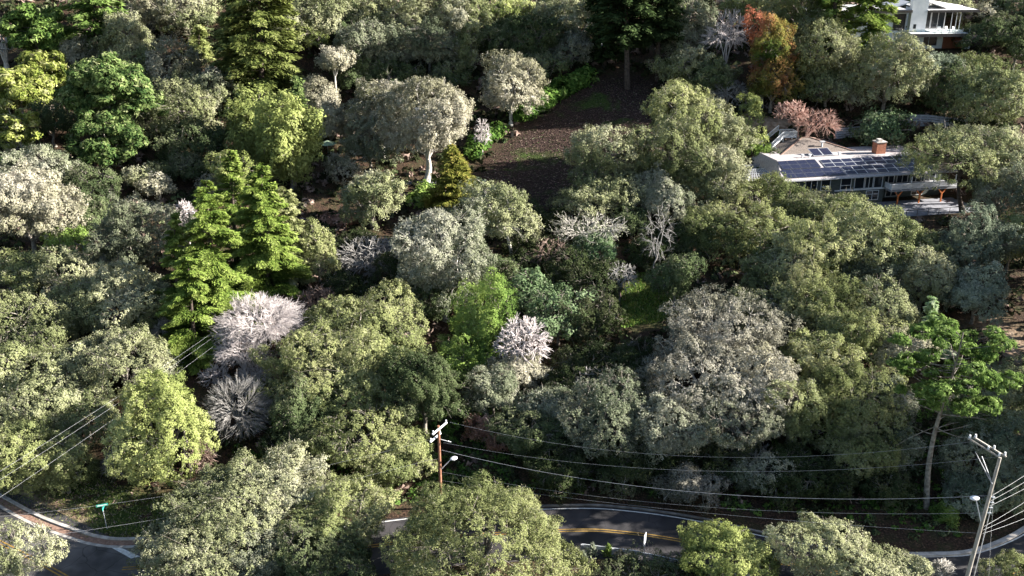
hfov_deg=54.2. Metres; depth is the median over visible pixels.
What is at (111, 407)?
overhead wire
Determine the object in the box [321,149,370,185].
oak tree
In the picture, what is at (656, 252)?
bare tree
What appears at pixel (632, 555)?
weed plant
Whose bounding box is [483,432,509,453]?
tree
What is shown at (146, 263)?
oak tree
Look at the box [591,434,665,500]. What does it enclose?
oak tree
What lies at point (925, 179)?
window
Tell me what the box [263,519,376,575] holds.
oak tree
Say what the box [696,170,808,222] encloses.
oak tree
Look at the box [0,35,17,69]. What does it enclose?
bare tree
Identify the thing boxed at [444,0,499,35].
oak tree
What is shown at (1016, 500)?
oak tree
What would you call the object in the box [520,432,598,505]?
oak tree
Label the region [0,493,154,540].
kerb
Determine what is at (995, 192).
oak tree
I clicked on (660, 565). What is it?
oak tree
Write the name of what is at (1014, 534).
kerb
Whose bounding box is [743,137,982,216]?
hillside house
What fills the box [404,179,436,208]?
hedge
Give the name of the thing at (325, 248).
oak tree
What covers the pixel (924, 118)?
board fence
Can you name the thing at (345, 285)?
oak tree
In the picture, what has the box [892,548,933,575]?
oak tree
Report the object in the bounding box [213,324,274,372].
bare tree
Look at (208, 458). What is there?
bare tree
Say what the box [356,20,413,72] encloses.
oak tree
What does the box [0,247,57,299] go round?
oak tree
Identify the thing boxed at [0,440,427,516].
overhead wire
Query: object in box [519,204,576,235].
oak tree
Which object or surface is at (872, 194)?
window
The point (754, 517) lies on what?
overhead wire
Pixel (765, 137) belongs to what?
laurel tree
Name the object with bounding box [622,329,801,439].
oak tree
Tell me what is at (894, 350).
oak tree
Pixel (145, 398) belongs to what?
laurel tree
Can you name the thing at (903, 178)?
window
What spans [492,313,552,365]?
bare tree
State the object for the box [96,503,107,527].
street sign
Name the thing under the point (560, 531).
line
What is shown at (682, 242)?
oak tree
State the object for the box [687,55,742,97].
oak tree
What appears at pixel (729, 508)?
overhead wire
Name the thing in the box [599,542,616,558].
weed plant
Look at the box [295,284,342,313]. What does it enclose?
bare tree
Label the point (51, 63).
pine tree
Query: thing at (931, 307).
conifer tree
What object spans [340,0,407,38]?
oak tree
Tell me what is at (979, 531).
utility pole
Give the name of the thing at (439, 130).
oak tree
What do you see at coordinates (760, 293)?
oak tree
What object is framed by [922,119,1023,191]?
oak tree
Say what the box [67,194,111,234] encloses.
oak tree
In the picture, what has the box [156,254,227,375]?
redwood tree
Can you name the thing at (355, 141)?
oak tree
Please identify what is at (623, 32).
fir tree
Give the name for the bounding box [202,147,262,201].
laurel tree
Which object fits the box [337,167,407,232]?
oak tree
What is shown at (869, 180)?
window
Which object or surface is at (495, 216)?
oak tree
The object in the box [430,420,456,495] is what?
utility pole
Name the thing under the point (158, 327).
bare tree
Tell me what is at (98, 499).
grass
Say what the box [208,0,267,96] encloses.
redwood tree
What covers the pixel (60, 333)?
oak tree
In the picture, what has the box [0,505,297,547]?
gutter
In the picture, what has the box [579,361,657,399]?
oak tree
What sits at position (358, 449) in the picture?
oak tree
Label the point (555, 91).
hedge
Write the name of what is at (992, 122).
oak tree
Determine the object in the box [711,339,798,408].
oak tree
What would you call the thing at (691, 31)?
oak tree
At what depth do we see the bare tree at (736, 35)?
190.17 m
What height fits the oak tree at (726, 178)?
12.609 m
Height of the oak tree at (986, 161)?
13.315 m
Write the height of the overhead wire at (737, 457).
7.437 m
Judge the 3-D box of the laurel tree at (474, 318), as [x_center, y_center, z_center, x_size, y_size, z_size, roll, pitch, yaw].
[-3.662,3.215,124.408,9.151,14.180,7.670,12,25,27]
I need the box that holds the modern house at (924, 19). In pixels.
[802,0,983,48]
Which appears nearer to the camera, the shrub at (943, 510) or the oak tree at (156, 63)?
the shrub at (943, 510)
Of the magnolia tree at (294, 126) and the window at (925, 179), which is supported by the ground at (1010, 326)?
the magnolia tree at (294, 126)
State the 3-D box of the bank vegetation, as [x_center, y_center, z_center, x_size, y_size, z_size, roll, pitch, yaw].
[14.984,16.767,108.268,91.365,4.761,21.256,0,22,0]
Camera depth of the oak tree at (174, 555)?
87.38 m
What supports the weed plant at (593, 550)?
on the ground at (1010, 326)
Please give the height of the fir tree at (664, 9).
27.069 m
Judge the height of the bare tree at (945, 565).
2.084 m
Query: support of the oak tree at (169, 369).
on the ground at (1010, 326)
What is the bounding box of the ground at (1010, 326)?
[0,0,1023,575]
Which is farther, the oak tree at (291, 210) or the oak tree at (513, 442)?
the oak tree at (291, 210)
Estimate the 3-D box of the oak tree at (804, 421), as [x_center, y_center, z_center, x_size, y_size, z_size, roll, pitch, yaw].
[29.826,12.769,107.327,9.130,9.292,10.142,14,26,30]
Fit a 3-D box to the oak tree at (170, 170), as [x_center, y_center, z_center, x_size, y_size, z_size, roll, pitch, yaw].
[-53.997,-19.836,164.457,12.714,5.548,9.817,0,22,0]
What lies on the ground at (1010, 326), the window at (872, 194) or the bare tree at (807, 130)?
the bare tree at (807, 130)
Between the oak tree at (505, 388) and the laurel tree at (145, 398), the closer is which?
the laurel tree at (145, 398)
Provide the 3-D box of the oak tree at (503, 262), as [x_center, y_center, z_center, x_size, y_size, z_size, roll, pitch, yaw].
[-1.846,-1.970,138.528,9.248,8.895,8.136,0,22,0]
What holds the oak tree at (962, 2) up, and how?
on the ground at (1010, 326)
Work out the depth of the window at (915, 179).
171.21 m
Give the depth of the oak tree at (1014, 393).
109.48 m
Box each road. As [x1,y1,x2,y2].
[0,489,181,575]
[136,507,1023,575]
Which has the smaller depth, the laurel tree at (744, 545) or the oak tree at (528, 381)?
the laurel tree at (744, 545)
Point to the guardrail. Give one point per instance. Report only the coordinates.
(613, 549)
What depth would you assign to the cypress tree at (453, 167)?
154.84 m
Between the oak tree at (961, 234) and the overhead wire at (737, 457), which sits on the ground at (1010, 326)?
the oak tree at (961, 234)
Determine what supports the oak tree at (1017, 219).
on the ground at (1010, 326)
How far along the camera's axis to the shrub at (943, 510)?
97.62 m
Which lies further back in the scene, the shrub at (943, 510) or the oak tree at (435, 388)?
the oak tree at (435, 388)
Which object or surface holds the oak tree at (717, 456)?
on the ground at (1010, 326)
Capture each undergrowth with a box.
[0,0,1023,515]
[219,504,993,541]
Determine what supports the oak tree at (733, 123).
on the ground at (1010, 326)
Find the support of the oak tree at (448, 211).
on the ground at (1010, 326)
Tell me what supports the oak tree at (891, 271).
on the ground at (1010, 326)
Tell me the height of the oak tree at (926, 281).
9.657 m
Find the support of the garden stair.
on the ground at (1010, 326)
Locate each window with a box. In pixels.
[805,180,817,191]
[820,180,830,190]
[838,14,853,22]
[840,178,851,189]
[853,178,864,188]
[864,177,873,188]
[866,190,878,199]
[873,177,882,187]
[885,176,894,182]
[885,190,896,196]
[892,14,905,29]
[896,175,908,182]
[910,174,921,181]
[910,190,921,194]
[923,37,937,45]
[923,173,935,180]
[925,12,931,28]
[930,12,945,28]
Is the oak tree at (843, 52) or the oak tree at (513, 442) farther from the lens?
the oak tree at (843, 52)
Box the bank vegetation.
[221,382,1023,513]
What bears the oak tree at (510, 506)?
on the ground at (1010, 326)
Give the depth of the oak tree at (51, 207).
134.49 m
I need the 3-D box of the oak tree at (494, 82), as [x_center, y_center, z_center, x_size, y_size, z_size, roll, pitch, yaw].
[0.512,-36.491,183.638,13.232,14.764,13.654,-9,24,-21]
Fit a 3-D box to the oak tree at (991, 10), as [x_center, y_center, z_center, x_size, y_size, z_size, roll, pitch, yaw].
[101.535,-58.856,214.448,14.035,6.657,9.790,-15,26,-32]
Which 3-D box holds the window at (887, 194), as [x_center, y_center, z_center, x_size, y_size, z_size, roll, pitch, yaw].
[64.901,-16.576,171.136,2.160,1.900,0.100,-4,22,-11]
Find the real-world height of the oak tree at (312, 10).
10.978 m
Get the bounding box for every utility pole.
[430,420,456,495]
[965,434,1006,575]
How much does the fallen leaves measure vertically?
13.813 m
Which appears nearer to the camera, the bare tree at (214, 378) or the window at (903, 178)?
the bare tree at (214, 378)
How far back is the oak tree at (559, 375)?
115.88 m
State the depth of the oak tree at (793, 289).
122.06 m
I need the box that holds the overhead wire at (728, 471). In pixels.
[447,443,992,471]
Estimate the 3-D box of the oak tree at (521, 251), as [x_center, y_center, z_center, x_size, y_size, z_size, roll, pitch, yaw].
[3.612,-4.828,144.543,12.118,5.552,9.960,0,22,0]
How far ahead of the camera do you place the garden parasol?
175.41 m
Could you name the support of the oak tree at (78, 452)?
on the ground at (1010, 326)
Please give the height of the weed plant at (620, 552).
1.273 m
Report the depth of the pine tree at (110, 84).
159.48 m
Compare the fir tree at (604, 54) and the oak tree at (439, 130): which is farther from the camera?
the fir tree at (604, 54)
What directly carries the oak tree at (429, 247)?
on the ground at (1010, 326)
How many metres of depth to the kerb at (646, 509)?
99.69 m
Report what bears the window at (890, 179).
in the hillside house at (875, 173)
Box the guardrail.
[581,544,749,575]
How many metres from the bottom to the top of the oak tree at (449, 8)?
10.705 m
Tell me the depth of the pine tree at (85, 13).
187.87 m
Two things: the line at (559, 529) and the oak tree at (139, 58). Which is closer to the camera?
the line at (559, 529)
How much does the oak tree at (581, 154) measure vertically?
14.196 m
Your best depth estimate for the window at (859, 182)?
166.94 m
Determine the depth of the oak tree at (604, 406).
104.30 m
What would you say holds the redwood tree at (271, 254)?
on the ground at (1010, 326)
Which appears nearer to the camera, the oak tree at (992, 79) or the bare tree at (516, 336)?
the bare tree at (516, 336)
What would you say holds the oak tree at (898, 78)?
on the ground at (1010, 326)
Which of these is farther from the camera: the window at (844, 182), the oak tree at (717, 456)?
the window at (844, 182)
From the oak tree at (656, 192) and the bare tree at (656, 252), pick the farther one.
the oak tree at (656, 192)
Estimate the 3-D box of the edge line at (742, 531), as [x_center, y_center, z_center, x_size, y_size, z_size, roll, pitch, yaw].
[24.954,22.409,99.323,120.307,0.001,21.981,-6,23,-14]
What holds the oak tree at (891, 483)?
on the ground at (1010, 326)
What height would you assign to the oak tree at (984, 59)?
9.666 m
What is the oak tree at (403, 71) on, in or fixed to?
on the ground at (1010, 326)
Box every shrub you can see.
[736,142,772,156]
[768,147,780,154]
[928,493,960,529]
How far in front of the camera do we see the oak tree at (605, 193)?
152.53 m
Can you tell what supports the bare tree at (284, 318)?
on the ground at (1010, 326)
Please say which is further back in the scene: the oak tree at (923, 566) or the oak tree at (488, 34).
the oak tree at (488, 34)
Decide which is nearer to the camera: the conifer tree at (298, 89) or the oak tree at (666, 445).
the oak tree at (666, 445)
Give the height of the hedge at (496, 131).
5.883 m
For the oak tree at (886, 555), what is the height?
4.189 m
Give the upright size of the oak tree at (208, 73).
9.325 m
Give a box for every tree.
[0,2,73,51]
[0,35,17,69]
[0,64,57,113]
[0,105,43,153]
[0,141,93,194]
[0,160,94,254]
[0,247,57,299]
[0,289,77,367]
[0,334,79,411]
[0,362,103,452]
[0,411,80,499]
[0,517,69,575]
[11,49,68,88]
[11,276,105,343]
[19,95,78,146]
[28,244,129,302]
[30,328,130,400]
[31,436,104,493]
[35,381,120,450]
[39,224,95,254]
[48,0,129,56]
[53,51,155,164]
[54,163,123,202]
[57,31,98,64]
[60,259,174,334]
[61,115,149,168]
[63,321,176,404]
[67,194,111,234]
[82,189,204,287]
[88,7,156,60]
[94,41,161,78]
[96,239,158,280]
[99,367,220,488]
[100,445,137,477]
[115,425,179,486]
[121,0,204,39]
[121,161,161,186]
[126,439,345,575]
[130,83,223,139]
[130,482,273,575]
[131,279,166,322]
[133,170,176,199]
[137,341,182,376]
[139,89,168,151]
[141,32,208,90]
[142,149,219,182]
[146,65,241,113]
[148,0,224,33]
[149,117,230,167]
[149,316,170,340]
[155,211,200,333]
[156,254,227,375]
[168,180,261,344]
[172,507,317,575]
[175,200,194,244]
[179,438,218,473]
[183,24,214,65]
[184,65,233,113]
[192,171,237,193]
[196,361,230,385]
[200,372,274,445]
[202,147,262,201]
[203,290,312,353]
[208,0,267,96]
[209,0,305,104]
[212,149,261,276]
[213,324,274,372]
[219,82,268,168]
[229,162,311,309]
[234,361,273,386]
[246,317,378,413]
[249,87,326,189]
[255,414,361,471]
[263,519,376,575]
[267,371,342,438]
[268,186,316,288]
[271,0,357,34]
[274,468,402,575]
[284,325,426,431]
[286,19,331,53]
[289,76,309,106]
[289,277,431,374]
[292,216,341,286]
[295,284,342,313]
[300,73,340,109]
[300,374,412,467]
[308,99,356,147]
[313,44,356,99]
[318,0,385,42]
[319,267,387,300]
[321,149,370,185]
[330,48,383,89]
[330,227,388,252]
[331,16,393,64]
[336,235,401,277]
[337,113,403,169]
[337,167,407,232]
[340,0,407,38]
[340,77,415,161]
[350,424,437,492]
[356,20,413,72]
[361,344,468,440]
[366,250,425,299]
[367,0,435,33]
[369,59,426,84]
[370,75,475,184]
[372,468,598,575]
[382,277,456,327]
[387,16,464,73]
[389,193,498,322]
[389,204,471,254]
[396,239,448,274]
[421,143,484,215]
[422,0,480,39]
[427,59,475,89]
[435,318,515,387]
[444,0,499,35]
[446,266,519,359]
[451,19,480,71]
[457,175,544,274]
[458,362,519,416]
[460,413,495,443]
[472,14,545,61]
[473,118,490,154]
[477,49,550,125]
[477,247,526,299]
[483,351,551,393]
[483,406,572,457]
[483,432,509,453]
[489,0,534,19]
[491,12,576,58]
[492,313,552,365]
[499,232,577,273]
[504,265,558,318]
[508,382,604,451]
[511,45,571,79]
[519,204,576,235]
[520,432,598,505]
[522,280,598,344]
[524,237,570,266]
[527,0,587,30]
[530,413,559,449]
[541,244,605,290]
[541,364,602,397]
[545,165,659,222]
[547,337,615,377]
[548,208,630,247]
[549,28,597,67]
[550,292,627,348]
[554,0,610,39]
[557,364,667,460]
[562,123,640,206]
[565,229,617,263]
[566,257,625,307]
[574,366,615,390]
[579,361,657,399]
[581,0,631,67]
[591,0,658,89]
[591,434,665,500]
[592,534,711,575]
[597,335,654,375]
[600,261,639,301]
[606,203,653,238]
[607,391,720,466]
[619,111,718,205]
[621,234,667,270]
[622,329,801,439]
[627,434,697,480]
[629,0,690,81]
[629,159,709,228]
[639,77,743,144]
[639,207,673,267]
[639,219,708,268]
[641,252,707,307]
[645,44,714,88]
[647,460,731,515]
[650,143,753,210]
[655,0,719,55]
[658,283,803,359]
[668,372,787,451]
[676,515,781,575]
[677,91,761,172]
[677,200,765,267]
[679,429,761,480]
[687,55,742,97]
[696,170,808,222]
[698,7,753,64]
[704,80,748,106]
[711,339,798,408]
[714,285,807,336]
[715,201,815,265]
[716,0,784,27]
[719,450,796,494]
[733,442,775,466]
[736,91,766,132]
[738,246,829,306]
[739,124,769,153]
[742,4,800,107]
[744,53,813,112]
[745,439,837,510]
[750,0,844,52]
[750,378,841,446]
[760,185,852,233]
[760,510,896,575]
[766,213,866,295]
[770,247,865,337]
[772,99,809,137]
[773,13,863,97]
[776,327,867,398]
[781,60,877,109]
[792,107,842,137]
[793,387,912,469]
[797,186,884,230]
[797,351,908,428]
[799,453,864,505]
[804,0,861,66]
[804,306,913,371]
[809,200,963,288]
[828,432,907,480]
[829,232,916,307]
[829,535,915,575]
[837,28,941,111]
[844,0,901,80]
[845,103,917,148]
[845,367,919,426]
[849,273,922,334]
[856,467,925,520]
[872,324,941,376]
[880,423,927,477]
[884,245,965,313]
[884,312,1023,509]
[890,129,1008,212]
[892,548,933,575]
[900,50,965,99]
[904,0,976,12]
[918,56,993,122]
[919,296,956,360]
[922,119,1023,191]
[930,557,956,575]
[931,260,1011,326]
[932,417,1022,501]
[933,199,1023,280]
[936,62,1023,124]
[937,393,1023,445]
[941,50,1012,84]
[941,467,1006,521]
[944,107,1021,135]
[951,15,1018,49]
[954,0,1001,23]
[956,22,979,28]
[967,159,1023,221]
[977,209,1023,275]
[977,351,1023,415]
[977,548,1023,575]
[981,10,1021,31]
[983,473,1023,516]
[985,410,1023,491]
[996,0,1023,14]
[1003,25,1023,71]
[1004,15,1023,36]
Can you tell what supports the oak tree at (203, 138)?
on the ground at (1010, 326)
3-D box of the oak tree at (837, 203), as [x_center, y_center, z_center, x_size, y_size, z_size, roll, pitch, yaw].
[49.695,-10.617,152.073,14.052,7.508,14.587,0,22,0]
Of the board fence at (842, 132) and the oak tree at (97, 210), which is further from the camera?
the board fence at (842, 132)
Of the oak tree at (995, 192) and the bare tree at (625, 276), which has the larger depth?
the oak tree at (995, 192)
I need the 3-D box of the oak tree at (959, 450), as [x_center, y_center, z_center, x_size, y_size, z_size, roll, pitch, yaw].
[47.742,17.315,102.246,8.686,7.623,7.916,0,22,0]
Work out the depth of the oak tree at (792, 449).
99.93 m
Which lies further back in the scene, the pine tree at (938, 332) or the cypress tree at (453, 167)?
the cypress tree at (453, 167)
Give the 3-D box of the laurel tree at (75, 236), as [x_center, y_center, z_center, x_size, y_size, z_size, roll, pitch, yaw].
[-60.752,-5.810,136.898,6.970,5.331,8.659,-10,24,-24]
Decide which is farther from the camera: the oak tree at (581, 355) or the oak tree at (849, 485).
the oak tree at (581, 355)
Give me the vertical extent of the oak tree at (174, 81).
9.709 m
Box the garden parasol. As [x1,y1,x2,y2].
[320,140,336,147]
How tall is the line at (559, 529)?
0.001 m
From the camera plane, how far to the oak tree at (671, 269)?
131.58 m
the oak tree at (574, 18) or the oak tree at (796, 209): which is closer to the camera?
the oak tree at (796, 209)
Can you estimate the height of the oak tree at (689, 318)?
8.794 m
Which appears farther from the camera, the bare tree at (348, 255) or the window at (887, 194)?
the window at (887, 194)
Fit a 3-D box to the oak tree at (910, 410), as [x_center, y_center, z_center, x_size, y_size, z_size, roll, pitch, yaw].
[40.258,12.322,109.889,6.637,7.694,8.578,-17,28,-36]
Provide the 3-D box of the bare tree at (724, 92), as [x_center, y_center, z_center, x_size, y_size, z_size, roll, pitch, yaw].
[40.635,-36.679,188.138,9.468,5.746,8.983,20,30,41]
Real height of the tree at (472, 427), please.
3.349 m
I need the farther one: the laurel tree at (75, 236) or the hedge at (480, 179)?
the hedge at (480, 179)
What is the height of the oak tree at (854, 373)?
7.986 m
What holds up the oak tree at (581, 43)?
on the ground at (1010, 326)
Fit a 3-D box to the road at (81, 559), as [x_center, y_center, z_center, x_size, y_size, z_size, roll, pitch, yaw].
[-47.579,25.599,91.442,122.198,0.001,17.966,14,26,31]
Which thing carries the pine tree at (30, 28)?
on the ground at (1010, 326)
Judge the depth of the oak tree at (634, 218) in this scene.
151.09 m
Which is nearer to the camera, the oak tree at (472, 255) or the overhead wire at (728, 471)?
the overhead wire at (728, 471)
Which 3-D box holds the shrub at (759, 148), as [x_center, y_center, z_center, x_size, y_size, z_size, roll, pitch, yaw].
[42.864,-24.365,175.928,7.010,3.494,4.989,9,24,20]
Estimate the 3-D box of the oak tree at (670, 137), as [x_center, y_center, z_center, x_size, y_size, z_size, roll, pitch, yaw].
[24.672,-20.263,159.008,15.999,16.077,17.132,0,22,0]
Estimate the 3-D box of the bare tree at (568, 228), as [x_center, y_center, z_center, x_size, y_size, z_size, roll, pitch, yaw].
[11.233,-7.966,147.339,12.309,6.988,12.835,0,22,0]
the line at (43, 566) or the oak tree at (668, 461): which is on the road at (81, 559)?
the line at (43, 566)
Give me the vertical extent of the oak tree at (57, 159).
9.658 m
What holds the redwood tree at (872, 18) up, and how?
on the ground at (1010, 326)
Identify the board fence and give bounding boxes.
[835,126,860,138]
[899,114,967,129]
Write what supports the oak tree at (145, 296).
on the ground at (1010, 326)
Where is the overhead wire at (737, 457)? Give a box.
[455,423,965,457]
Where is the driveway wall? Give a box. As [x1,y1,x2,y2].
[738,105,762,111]
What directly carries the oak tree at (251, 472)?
on the ground at (1010, 326)
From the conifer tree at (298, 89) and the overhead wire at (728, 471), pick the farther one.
the conifer tree at (298, 89)
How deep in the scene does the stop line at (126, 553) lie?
93.46 m
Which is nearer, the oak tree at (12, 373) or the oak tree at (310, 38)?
the oak tree at (12, 373)
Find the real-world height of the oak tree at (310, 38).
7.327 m
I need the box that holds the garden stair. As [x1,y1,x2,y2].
[760,125,797,147]
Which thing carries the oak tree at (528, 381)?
on the ground at (1010, 326)
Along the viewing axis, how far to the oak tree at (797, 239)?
131.04 m
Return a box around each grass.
[0,467,197,536]
[615,271,684,327]
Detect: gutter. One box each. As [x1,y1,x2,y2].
[0,497,265,544]
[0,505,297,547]
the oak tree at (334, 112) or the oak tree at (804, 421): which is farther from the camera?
the oak tree at (334, 112)
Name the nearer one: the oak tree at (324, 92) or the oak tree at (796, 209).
the oak tree at (796, 209)
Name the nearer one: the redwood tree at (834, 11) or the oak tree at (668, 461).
the oak tree at (668, 461)
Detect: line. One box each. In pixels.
[0,540,68,575]
[0,544,60,575]
[113,548,139,557]
[122,531,852,575]
[123,529,1019,573]
[385,508,1023,557]
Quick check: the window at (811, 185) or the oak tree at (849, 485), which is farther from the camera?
the window at (811, 185)
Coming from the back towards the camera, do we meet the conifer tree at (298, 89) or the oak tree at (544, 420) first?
the conifer tree at (298, 89)
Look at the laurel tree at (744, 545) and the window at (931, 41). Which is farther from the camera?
the window at (931, 41)
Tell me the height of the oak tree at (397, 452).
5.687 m
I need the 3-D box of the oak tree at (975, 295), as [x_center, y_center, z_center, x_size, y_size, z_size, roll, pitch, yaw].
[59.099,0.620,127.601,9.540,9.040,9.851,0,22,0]
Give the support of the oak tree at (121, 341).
on the ground at (1010, 326)
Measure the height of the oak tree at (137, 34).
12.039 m
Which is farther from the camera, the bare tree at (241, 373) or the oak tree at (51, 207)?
the oak tree at (51, 207)
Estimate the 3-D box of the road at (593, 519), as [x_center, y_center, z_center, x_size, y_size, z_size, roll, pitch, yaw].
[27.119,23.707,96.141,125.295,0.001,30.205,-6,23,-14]
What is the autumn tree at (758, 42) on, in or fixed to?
on the ground at (1010, 326)
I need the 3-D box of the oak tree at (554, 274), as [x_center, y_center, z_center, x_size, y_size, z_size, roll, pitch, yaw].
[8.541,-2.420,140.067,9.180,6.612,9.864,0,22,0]
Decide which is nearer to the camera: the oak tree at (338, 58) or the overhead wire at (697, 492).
the overhead wire at (697, 492)
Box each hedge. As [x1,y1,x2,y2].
[316,210,364,227]
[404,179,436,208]
[461,121,508,159]
[471,177,497,194]
[506,62,598,122]
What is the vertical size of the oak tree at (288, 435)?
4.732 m
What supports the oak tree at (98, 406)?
on the ground at (1010, 326)
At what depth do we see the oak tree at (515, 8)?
206.88 m
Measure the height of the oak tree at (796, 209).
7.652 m
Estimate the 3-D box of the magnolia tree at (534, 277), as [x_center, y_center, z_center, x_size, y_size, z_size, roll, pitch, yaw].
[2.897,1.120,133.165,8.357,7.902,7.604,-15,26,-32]
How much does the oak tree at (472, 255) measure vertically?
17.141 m
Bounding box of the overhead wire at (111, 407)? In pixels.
[3,330,222,477]
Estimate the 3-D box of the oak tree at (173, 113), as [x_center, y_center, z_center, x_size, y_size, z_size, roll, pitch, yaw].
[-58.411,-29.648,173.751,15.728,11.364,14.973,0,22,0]
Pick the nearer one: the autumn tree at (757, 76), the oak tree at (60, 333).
the oak tree at (60, 333)
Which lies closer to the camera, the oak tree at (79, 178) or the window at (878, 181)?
the oak tree at (79, 178)
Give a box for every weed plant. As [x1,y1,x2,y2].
[578,549,589,561]
[584,541,599,555]
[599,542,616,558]
[613,548,628,559]
[625,550,641,562]
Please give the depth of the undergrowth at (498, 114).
164.15 m
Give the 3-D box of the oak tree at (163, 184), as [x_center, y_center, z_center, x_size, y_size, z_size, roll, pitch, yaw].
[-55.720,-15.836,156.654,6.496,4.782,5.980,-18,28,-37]
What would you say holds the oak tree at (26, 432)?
on the ground at (1010, 326)
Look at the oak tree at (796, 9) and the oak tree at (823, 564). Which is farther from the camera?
the oak tree at (796, 9)
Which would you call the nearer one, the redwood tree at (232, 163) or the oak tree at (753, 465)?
the oak tree at (753, 465)
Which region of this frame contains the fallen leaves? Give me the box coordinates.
[480,77,653,211]
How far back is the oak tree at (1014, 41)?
194.32 m
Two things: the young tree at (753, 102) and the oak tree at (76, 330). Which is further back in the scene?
the young tree at (753, 102)
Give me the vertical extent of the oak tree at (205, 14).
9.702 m
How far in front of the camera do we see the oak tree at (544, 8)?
204.82 m
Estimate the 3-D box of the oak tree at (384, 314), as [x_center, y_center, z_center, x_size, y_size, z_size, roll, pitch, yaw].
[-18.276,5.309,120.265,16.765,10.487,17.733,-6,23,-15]
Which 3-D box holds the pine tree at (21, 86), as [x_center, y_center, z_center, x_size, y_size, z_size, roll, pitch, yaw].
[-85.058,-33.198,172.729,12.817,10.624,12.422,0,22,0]
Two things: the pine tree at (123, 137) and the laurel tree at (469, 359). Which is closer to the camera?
the laurel tree at (469, 359)
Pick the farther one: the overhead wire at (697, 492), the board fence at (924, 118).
the board fence at (924, 118)
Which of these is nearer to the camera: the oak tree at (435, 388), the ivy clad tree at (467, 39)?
the oak tree at (435, 388)
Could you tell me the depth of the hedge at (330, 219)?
155.09 m
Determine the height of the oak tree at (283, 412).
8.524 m
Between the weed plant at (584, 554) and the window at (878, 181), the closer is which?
the weed plant at (584, 554)
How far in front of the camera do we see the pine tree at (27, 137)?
159.87 m
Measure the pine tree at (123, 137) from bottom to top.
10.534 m
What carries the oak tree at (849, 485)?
on the ground at (1010, 326)
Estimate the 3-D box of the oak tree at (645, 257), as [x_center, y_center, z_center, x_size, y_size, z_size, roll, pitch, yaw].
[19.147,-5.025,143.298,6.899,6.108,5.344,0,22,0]
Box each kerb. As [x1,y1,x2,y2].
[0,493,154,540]
[474,504,982,554]
[908,526,1023,556]
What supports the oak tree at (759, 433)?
on the ground at (1010, 326)
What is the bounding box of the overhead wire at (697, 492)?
[443,450,987,498]
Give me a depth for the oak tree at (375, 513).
91.05 m
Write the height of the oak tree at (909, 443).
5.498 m
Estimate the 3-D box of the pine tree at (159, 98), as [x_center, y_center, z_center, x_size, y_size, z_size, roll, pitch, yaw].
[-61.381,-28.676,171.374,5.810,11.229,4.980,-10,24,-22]
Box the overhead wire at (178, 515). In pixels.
[4,461,423,541]
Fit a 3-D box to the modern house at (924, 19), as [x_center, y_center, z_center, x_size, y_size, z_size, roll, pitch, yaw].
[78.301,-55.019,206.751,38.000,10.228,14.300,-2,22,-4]
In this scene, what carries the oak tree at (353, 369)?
on the ground at (1010, 326)
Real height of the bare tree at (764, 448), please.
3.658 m
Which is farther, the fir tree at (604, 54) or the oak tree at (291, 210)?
the fir tree at (604, 54)
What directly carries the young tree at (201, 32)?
on the ground at (1010, 326)
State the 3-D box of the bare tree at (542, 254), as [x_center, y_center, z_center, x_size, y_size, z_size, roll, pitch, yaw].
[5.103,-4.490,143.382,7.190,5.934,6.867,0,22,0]
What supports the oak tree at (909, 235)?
on the ground at (1010, 326)
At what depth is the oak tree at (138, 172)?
157.44 m
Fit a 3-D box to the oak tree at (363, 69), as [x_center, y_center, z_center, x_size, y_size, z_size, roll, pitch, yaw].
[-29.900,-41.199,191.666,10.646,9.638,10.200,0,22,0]
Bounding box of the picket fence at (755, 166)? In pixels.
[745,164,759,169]
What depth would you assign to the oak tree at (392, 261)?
136.11 m
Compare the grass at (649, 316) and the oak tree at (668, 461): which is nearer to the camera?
the oak tree at (668, 461)
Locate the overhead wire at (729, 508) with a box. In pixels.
[444,472,958,513]
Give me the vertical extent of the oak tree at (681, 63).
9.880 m
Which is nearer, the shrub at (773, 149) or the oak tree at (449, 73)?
the shrub at (773, 149)
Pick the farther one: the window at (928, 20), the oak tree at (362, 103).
the window at (928, 20)
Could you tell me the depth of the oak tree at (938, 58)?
186.46 m
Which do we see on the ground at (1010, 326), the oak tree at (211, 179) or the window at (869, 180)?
the oak tree at (211, 179)
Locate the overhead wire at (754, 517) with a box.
[448,481,967,532]
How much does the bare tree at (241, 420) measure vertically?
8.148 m
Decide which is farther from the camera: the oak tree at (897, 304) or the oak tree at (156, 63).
the oak tree at (156, 63)
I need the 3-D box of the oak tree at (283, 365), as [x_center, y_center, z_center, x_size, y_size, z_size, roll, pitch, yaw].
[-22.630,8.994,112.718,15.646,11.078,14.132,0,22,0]
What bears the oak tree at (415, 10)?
on the ground at (1010, 326)
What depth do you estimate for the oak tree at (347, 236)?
147.28 m
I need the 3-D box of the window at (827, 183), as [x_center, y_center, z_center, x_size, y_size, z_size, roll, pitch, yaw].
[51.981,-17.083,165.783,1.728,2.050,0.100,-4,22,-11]
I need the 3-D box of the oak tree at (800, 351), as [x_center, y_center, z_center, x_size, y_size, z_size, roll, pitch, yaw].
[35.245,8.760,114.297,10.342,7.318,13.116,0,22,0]
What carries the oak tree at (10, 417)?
on the ground at (1010, 326)
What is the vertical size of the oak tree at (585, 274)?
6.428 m
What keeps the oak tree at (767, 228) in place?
on the ground at (1010, 326)

